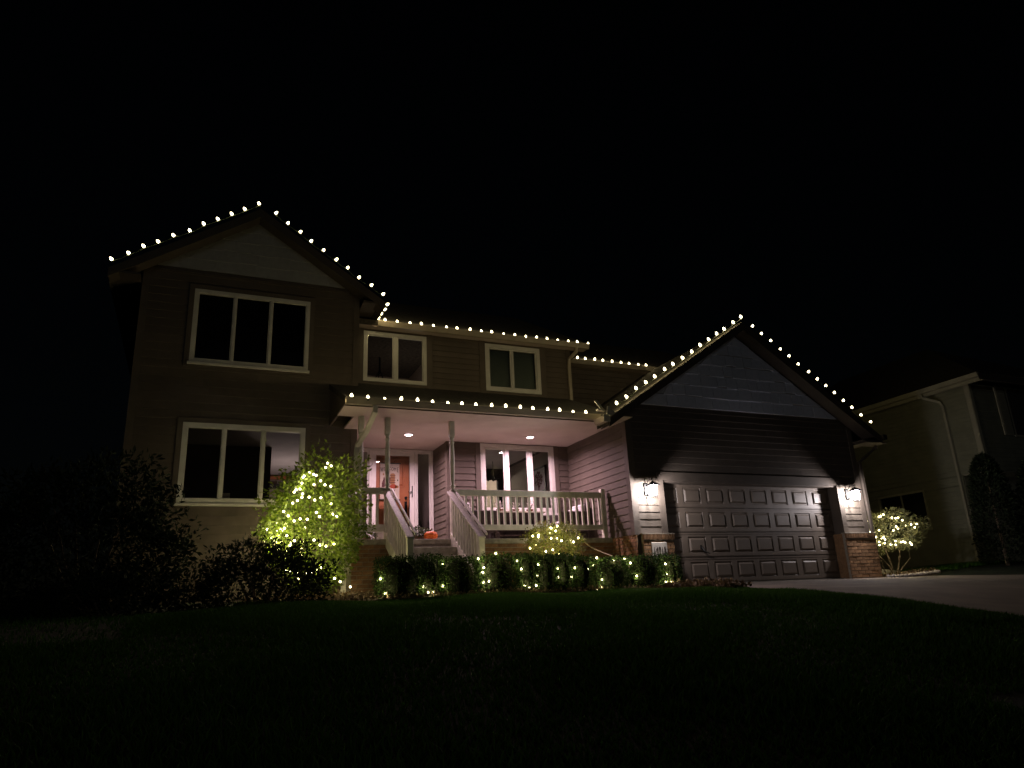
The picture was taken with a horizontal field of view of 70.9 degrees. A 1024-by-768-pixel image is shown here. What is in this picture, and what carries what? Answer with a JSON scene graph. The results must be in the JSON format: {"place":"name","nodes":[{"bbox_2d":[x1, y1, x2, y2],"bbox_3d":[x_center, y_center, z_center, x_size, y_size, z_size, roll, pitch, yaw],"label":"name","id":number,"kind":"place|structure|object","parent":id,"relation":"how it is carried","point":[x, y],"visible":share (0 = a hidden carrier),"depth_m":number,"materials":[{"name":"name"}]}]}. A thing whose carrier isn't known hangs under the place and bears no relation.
{"place":"outdoors","nodes":[
{"label":"outdoors","id":0,"kind":"place"},
{"bbox_2d":[0,560,1023,767],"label":"lawn","id":1,"kind":"structure","parent":0,"point":[1015,568],"depth_m":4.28,"materials":[{"name":"plant"}]},
{"bbox_2d":[0,445,208,616],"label":"dark shrub","id":2,"kind":"object","parent":1,"relation":"on","point":[148,526],"visible":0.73,"depth_m":9.79,"materials":[{"name":"green plant"}]},
{"bbox_2d":[0,550,215,621],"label":"dark shrub","id":3,"kind":"object","parent":1,"relation":"on","point":[154,595],"visible":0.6,"depth_m":8.60,"materials":[{"name":"green plant"}]},
{"bbox_2d":[177,527,341,608],"bbox_3d":[-3.496,2.880,10.010,2.174,1.736,2.028,5,-19,-23],"label":"dark shrub","id":4,"kind":"object","parent":1,"relation":"on","point":[296,564],"visible":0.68,"depth_m":9.92,"materials":[{"name":"green plant"}]},
{"bbox_2d":[240,580,728,601],"bbox_3d":[-0.422,3.507,11.921,7.470,0.281,4.050,5,-19,-23],"label":"mulch bed","id":5,"kind":"object","parent":1,"relation":"on","point":[462,595],"visible":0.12,"depth_m":11.09,"materials":[{"name":"brown wood"}]},
{"bbox_2d":[250,439,375,594],"bbox_3d":[-3.468,2.389,12.602,2.135,3.000,1.770,5,-19,-23],"label":"lit shrub","id":6,"kind":"object","parent":5,"relation":"on","point":[276,511],"visible":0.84,"depth_m":12.42,"materials":[{"name":"green plant"}]},
{"bbox_2d":[271,464,347,586],"bbox_3d":[-3.503,2.441,12.426,1.366,2.127,1.246,-12,-19,27],"label":"mini light string","id":7,"kind":"object","parent":6,"relation":"attached to","point":[310,518],"visible":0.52,"depth_m":12.12,"materials":[{"name":"white plastic"}]},
{"bbox_2d":[371,553,425,597],"bbox_3d":[-1.777,3.085,11.368,0.864,0.817,0.803,5,-19,-23],"label":"boxwood","id":8,"kind":"object","parent":5,"relation":"on","point":[396,576],"visible":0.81,"depth_m":11.17,"materials":[{"name":"green plant"}]},
{"bbox_2d":[414,552,444,596],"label":"boxwood","id":9,"kind":"object","parent":5,"relation":"on","point":[430,578],"visible":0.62,"depth_m":11.36,"materials":[{"name":"green plant"}]},
{"bbox_2d":[436,554,483,595],"bbox_3d":[-0.878,3.165,11.741,0.785,0.781,0.808,5,-19,-23],"label":"boxwood","id":10,"kind":"object","parent":5,"relation":"on","point":[458,576],"visible":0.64,"depth_m":11.55,"materials":[{"name":"green plant"}]},
{"bbox_2d":[471,551,520,592],"bbox_3d":[-0.267,3.206,12.012,0.835,0.812,0.814,5,-19,-23],"label":"boxwood","id":11,"kind":"object","parent":5,"relation":"on","point":[498,573],"visible":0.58,"depth_m":11.81,"materials":[{"name":"green plant"}]},
{"bbox_2d":[380,554,659,594],"bbox_3d":[0.463,3.194,12.143,5.477,0.707,0.069,5,-19,-23],"label":"mini light string","id":12,"kind":"object","parent":5,"relation":"on","point":[518,567],"visible":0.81,"depth_m":12.00,"materials":[{"name":"white plastic"}]},
{"bbox_2d":[510,552,540,591],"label":"boxwood","id":13,"kind":"object","parent":5,"relation":"on","point":[529,574],"visible":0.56,"depth_m":12.01,"materials":[{"name":"green plant"}]},
{"bbox_2d":[530,553,560,590],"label":"boxwood","id":14,"kind":"object","parent":5,"relation":"on","point":[547,577],"visible":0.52,"depth_m":12.14,"materials":[{"name":"green plant"}]},
{"bbox_2d":[520,520,587,556],"bbox_3d":[0.832,3.320,13.886,1.267,1.391,1.177,5,-19,-23],"label":"round shrub","id":15,"kind":"object","parent":5,"relation":"on","point":[562,536],"visible":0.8,"depth_m":13.84,"materials":[{"name":"green plant"}]},
{"bbox_2d":[532,527,576,553],"bbox_3d":[0.791,3.064,13.848,1.029,0.671,0.770,5,-19,-23],"label":"mini light string","id":16,"kind":"object","parent":15,"relation":"attached to","point":[555,541],"visible":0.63,"depth_m":13.57,"materials":[{"name":"white plastic"}]},
{"bbox_2d":[574,538,611,555],"bbox_3d":[1.617,3.211,13.968,0.138,0.548,1.176,13,-23,-41],"label":"extension cord","id":17,"kind":"object","parent":15,"relation":"attached to","point":[595,549],"visible":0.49,"depth_m":14.01,"materials":[{"name":"plastic"}]},
{"bbox_2d":[546,551,576,590],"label":"boxwood","id":18,"kind":"object","parent":5,"relation":"on","point":[564,571],"visible":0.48,"depth_m":12.27,"materials":[{"name":"green plant"}]},
{"bbox_2d":[565,553,597,589],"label":"boxwood","id":19,"kind":"object","parent":5,"relation":"on","point":[582,573],"visible":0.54,"depth_m":12.41,"materials":[{"name":"green plant"}]},
{"bbox_2d":[588,555,631,588],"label":"boxwood","id":20,"kind":"object","parent":5,"relation":"on","point":[610,573],"visible":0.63,"depth_m":12.66,"materials":[{"name":"green plant"}]},
{"bbox_2d":[620,552,667,587],"bbox_3d":[2.387,3.468,13.137,0.798,0.745,0.780,5,-19,-23],"label":"boxwood","id":21,"kind":"object","parent":5,"relation":"on","point":[645,570],"visible":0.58,"depth_m":12.93,"materials":[{"name":"green plant"}]},
{"bbox_2d":[653,552,683,584],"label":"boxwood","id":22,"kind":"object","parent":5,"relation":"on","point":[671,569],"visible":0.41,"depth_m":13.13,"materials":[{"name":"green plant"}]},
{"bbox_2d":[659,577,752,588],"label":"leaf litter","id":23,"kind":"object","parent":5,"relation":"on","point":[709,583],"visible":0.81,"depth_m":11.88,"materials":[{"name":"brown plant"}]},
{"bbox_2d":[107,209,886,604],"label":"house","id":24,"kind":"structure","parent":1,"relation":"on","point":[257,343],"depth_m":15.72,"materials":[{"name":"beige wood"}]},
{"bbox_2d":[112,205,259,261],"bbox_3d":[-6.409,-3.051,14.285,2.607,1.789,0.072,5,-19,-23],"label":"light string","id":25,"kind":"object","parent":24,"relation":"attached to","point":[184,234],"visible":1,"depth_m":14.18,"materials":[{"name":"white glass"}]},
{"bbox_2d":[222,492,230,497],"bbox_3d":[-5.431,2.129,13.656,0.180,0.155,0.020,5,-19,-23],"label":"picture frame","id":26,"kind":"object","parent":24,"relation":"on","point":[226,494],"visible":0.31,"depth_m":13.66,"materials":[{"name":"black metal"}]},
{"bbox_2d":[174,422,305,506],"bbox_3d":[-5.118,1.552,13.727,2.290,1.570,0.135,5,-19,-23],"label":"window","id":27,"kind":"structure","parent":24,"relation":"in","point":[219,501],"depth_m":13.59,"materials":[{"name":"white paint"}]},
{"bbox_2d":[187,288,310,373],"bbox_3d":[-5.245,-1.051,14.530,2.290,1.585,0.135,5,-19,-23],"label":"window","id":28,"kind":"structure","parent":24,"relation":"in","point":[199,361],"depth_m":14.48,"materials":[{"name":"white paint"}]},
{"bbox_2d":[274,213,382,295],"bbox_3d":[-3.878,-2.758,15.334,2.375,1.639,0.067,5,-19,-23],"label":"light string","id":29,"kind":"object","parent":24,"relation":"attached to","point":[325,253],"visible":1,"depth_m":15.30,"materials":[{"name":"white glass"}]},
{"bbox_2d":[357,416,364,538],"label":"porch column","id":30,"kind":"structure","parent":24,"relation":"attached to","point":[360,425],"depth_m":13.59,"materials":[{"name":"white paint"}]},
{"bbox_2d":[363,487,384,531],"bbox_3d":[-2.579,2.341,13.412,0.405,0.820,0.062,5,-19,-23],"label":"porch railing","id":31,"kind":"object","parent":30,"relation":"attached to","point":[377,492],"visible":0.84,"depth_m":13.41,"materials":[{"name":"white paint"}]},
{"bbox_2d":[363,532,377,538],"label":"potted plant","id":32,"kind":"object","parent":24,"relation":"on","point":[373,535],"visible":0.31,"depth_m":13.70,"materials":[{"name":"green plant"}]},
{"bbox_2d":[374,532,383,538],"bbox_3d":[-2.536,2.965,13.911,0.250,0.200,0.210,5,-19,-23],"label":"storage box","id":33,"kind":"object","parent":24,"relation":"on","point":[380,535],"visible":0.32,"depth_m":13.83,"materials":[{"name":"white paint"}]},
{"bbox_2d":[375,357,382,377],"bbox_3d":[-3.345,-0.538,18.165,0.325,1.150,0.311,5,-19,-23],"label":"chandelier","id":34,"kind":"object","parent":24,"relation":"hanging from","point":[379,371],"visible":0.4,"depth_m":18.08,"materials":[{"name":"black metal"}]},
{"bbox_2d":[384,417,390,538],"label":"porch column","id":35,"kind":"structure","parent":24,"relation":"on","point":[387,426],"depth_m":13.75,"materials":[{"name":"white paint"}]},
{"bbox_2d":[379,462,400,499],"bbox_3d":[-2.804,2.236,16.530,0.520,0.863,0.024,5,-19,-23],"label":"welcome banner","id":36,"kind":"object","parent":24,"relation":"attached to","point":[394,477],"visible":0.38,"depth_m":16.55,"materials":[{"name":"fabric"}]},
{"bbox_2d":[376,455,408,525],"bbox_3d":[-2.760,2.665,16.432,0.840,2.240,0.109,5,-19,-23],"label":"front door","id":37,"kind":"structure","parent":24,"relation":"in","point":[404,460],"depth_m":16.62,"materials":[{"name":"brown wood"}]},
{"bbox_2d":[371,450,413,537],"bbox_3d":[-2.700,2.634,16.343,0.999,2.262,0.089,5,-19,-23],"label":"storm door","id":38,"kind":"structure","parent":24,"relation":"in","point":[374,452],"depth_m":16.51,"materials":[{"name":"white paint"}]},
{"bbox_2d":[363,330,426,385],"bbox_3d":[-2.646,-0.573,16.295,1.454,1.180,0.095,5,-19,-23],"label":"window","id":39,"kind":"structure","parent":24,"relation":"in","point":[395,337],"depth_m":16.27,"materials":[{"name":"white paint"}]},
{"bbox_2d":[383,488,416,592],"bbox_3d":[-1.967,2.711,12.556,0.187,2.053,1.660,5,-19,-23],"label":"stair handrail","id":40,"kind":"object","parent":24,"relation":"on","point":[399,536],"visible":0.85,"depth_m":12.63,"materials":[{"name":"white paint"}]},
{"bbox_2d":[411,525,430,538],"bbox_3d":[-1.822,2.946,14.195,0.532,0.339,0.428,5,-19,-23],"label":"potted mum","id":41,"kind":"object","parent":24,"relation":"on","point":[419,536],"visible":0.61,"depth_m":14.10,"materials":[{"name":"plant"}]},
{"bbox_2d":[424,528,437,538],"bbox_3d":[-1.590,2.936,14.075,0.259,0.229,0.270,5,-19,-23],"label":"pumpkin","id":42,"kind":"object","parent":24,"relation":"on","point":[430,534],"visible":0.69,"depth_m":13.97,"materials":[{"name":"orange food"}]},
{"bbox_2d":[448,421,455,538],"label":"porch column","id":43,"kind":"structure","parent":24,"relation":"on","point":[451,430],"depth_m":14.28,"materials":[{"name":"white paint"}]},
{"bbox_2d":[447,490,487,591],"bbox_3d":[-0.811,2.809,13.047,0.187,2.053,1.660,5,-19,-23],"label":"stair handrail","id":44,"kind":"object","parent":24,"relation":"on","point":[467,536],"visible":0.79,"depth_m":13.10,"materials":[{"name":"white paint"}]},
{"bbox_2d":[461,502,497,538],"bbox_3d":[-0.794,2.919,15.129,0.760,0.850,0.740,5,-19,-23],"label":"patio chair","id":45,"kind":"object","parent":24,"relation":"on","point":[488,519],"visible":0.07,"depth_m":14.89,"materials":[{"name":"wicker"}]},
{"bbox_2d":[486,461,502,480],"bbox_3d":[-0.506,2.309,19.187,0.564,0.497,0.496,5,-19,-23],"label":"chandelier","id":46,"kind":"object","parent":24,"relation":"hanging from","point":[493,478],"visible":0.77,"depth_m":19.16,"materials":[{"name":"black metal"}]},
{"bbox_2d":[485,343,541,394],"bbox_3d":[0.011,-0.343,17.444,1.446,1.180,0.133,5,-19,-23],"label":"window","id":47,"kind":"structure","parent":24,"relation":"in","point":[513,351],"depth_m":17.46,"materials":[{"name":"white paint"}]},
{"bbox_2d":[490,511,545,538],"bbox_3d":[0.101,3.169,15.795,1.200,0.685,0.540,5,-19,-23],"label":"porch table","id":48,"kind":"object","parent":24,"relation":"on","point":[509,533],"visible":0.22,"depth_m":15.80,"materials":[{"name":"wood"}]},
{"bbox_2d":[494,500,502,510],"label":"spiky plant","id":49,"kind":"object","parent":48,"relation":"on","point":[500,504],"visible":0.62,"depth_m":15.71,"materials":[{"name":"green plant"}]},
{"bbox_2d":[480,443,557,515],"bbox_3d":[0.152,2.216,16.618,1.926,1.635,0.135,5,-19,-23],"label":"window","id":50,"kind":"structure","parent":24,"relation":"in","point":[505,448],"depth_m":16.68,"materials":[{"name":"white paint"}]},
{"bbox_2d":[456,489,607,537],"bbox_3d":[0.448,2.632,14.697,3.363,1.030,0.100,5,-19,-23],"label":"porch railing","id":51,"kind":"object","parent":24,"relation":"on","point":[558,495],"visible":0.81,"depth_m":14.76,"materials":[{"name":"white paint"}]},
{"bbox_2d":[533,465,547,490],"bbox_3d":[0.678,2.459,18.355,0.048,0.640,0.860,5,-19,-23],"label":"wall picture","id":52,"kind":"object","parent":24,"relation":"attached to","point":[540,477],"depth_m":18.25,"materials":[{"name":"grey paper"}]},
{"bbox_2d":[546,502,591,537],"bbox_3d":[1.261,3.092,16.003,0.760,0.850,0.740,5,-19,-23],"label":"patio chair","id":53,"kind":"object","parent":24,"relation":"on","point":[574,517],"visible":0.27,"depth_m":15.77,"materials":[{"name":"wicker"}]},
{"bbox_2d":[643,479,659,496],"bbox_3d":[2.820,2.116,14.620,0.208,0.369,0.362,5,-19,-23],"label":"wall lantern","id":54,"kind":"object","parent":24,"relation":"attached to","point":[652,483],"depth_m":14.56,"materials":[{"name":"white glass"}]},
{"bbox_2d":[651,542,667,555],"bbox_3d":[2.951,3.314,14.374,0.365,0.295,0.028,5,-19,-23],"label":"house number plaque","id":55,"kind":"object","parent":24,"relation":"attached to","point":[659,547],"visible":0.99,"depth_m":14.37,"materials":[{"name":"stone"}]},
{"bbox_2d":[617,318,742,405],"bbox_3d":[3.763,-0.581,15.827,3.705,2.460,0.073,5,-19,-23],"label":"light string","id":56,"kind":"object","parent":24,"relation":"attached to","point":[674,365],"visible":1,"depth_m":15.62,"materials":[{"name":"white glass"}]},
{"bbox_2d":[663,484,840,581],"bbox_3d":[5.311,3.277,15.887,4.950,2.075,0.117,5,-19,-23],"label":"garage door","id":57,"kind":"structure","parent":24,"relation":"in","point":[744,533],"depth_m":15.87,"materials":[{"name":"black metal"}]},
{"bbox_2d":[751,327,870,423],"bbox_3d":[7.210,-0.211,17.270,3.376,2.222,0.069,5,-19,-23],"label":"light string","id":58,"kind":"object","parent":24,"relation":"attached to","point":[810,375],"visible":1,"depth_m":17.24,"materials":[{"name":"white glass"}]},
{"bbox_2d":[845,485,861,500],"bbox_3d":[7.962,2.550,16.807,0.208,0.369,0.362,5,-19,-23],"label":"wall lantern","id":59,"kind":"object","parent":24,"relation":"attached to","point":[853,492],"depth_m":16.76,"materials":[{"name":"white glass"}]},
{"bbox_2d":[826,349,1023,569],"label":"neighbour house","id":60,"kind":"structure","parent":1,"relation":"on","point":[939,419],"depth_m":21.29,"materials":[{"name":"beige plastic"}]},
{"bbox_2d":[877,489,932,534],"bbox_3d":[11.986,3.944,21.997,0.050,1.180,1.650,5,-19,-23],"label":"window","id":61,"kind":"structure","parent":60,"relation":"in","point":[879,501],"depth_m":21.95,"materials":[{"name":"beige plastic"}]},
{"bbox_2d":[1003,388,1023,436],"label":"window","id":62,"kind":"structure","parent":60,"relation":"in","point":[1014,398],"depth_m":20.96,"materials":[{"name":"black glass"}]},
{"bbox_2d":[966,452,1023,565],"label":"evergreen shrub","id":63,"kind":"object","parent":1,"relation":"on","point":[978,465],"visible":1,"depth_m":18.44,"materials":[{"name":"green plant"}]},
{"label":"mulch bed","id":64,"kind":"structure","parent":1,"relation":"on","visible":0},
{"bbox_2d":[881,569,902,574],"bbox_3d":[9.537,4.726,18.056,2.902,0.350,0.333,7,-20,-30],"label":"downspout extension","id":65,"kind":"object","parent":64,"relation":"on","point":[887,571],"visible":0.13,"depth_m":18.03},
{"bbox_2d":[866,506,933,574],"bbox_3d":[9.433,3.924,17.882,2.160,1.694,1.846,10,-22,-36],"label":"topiary shrub","id":66,"kind":"object","parent":64,"relation":"on","point":[902,541],"visible":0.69,"depth_m":17.59,"materials":[{"name":"green plant"}]},
{"bbox_2d":[874,515,915,545],"bbox_3d":[9.242,3.646,17.799,1.211,0.780,1.503,-7,-18,13],"label":"mini light string","id":67,"kind":"object","parent":66,"relation":"attached to","point":[896,529],"visible":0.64,"depth_m":17.25,"materials":[{"name":"white plastic"}]},
{"bbox_2d":[882,566,937,576],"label":"mulch chips","id":68,"kind":"object","parent":64,"relation":"on","point":[914,571],"visible":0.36,"depth_m":17.50,"materials":[{"name":"brown wood"}]},
{"bbox_2d":[0,0,1023,609],"label":"sky","id":69,"kind":"structure","parent":0,"point":[842,180],"materials":[{"name":"black"}]},
{"bbox_2d":[740,575,1023,615],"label":"driveway","id":70,"kind":"structure","parent":0,"point":[1002,593],"depth_m":11.04,"materials":[{"name":"concrete"}]}
]}

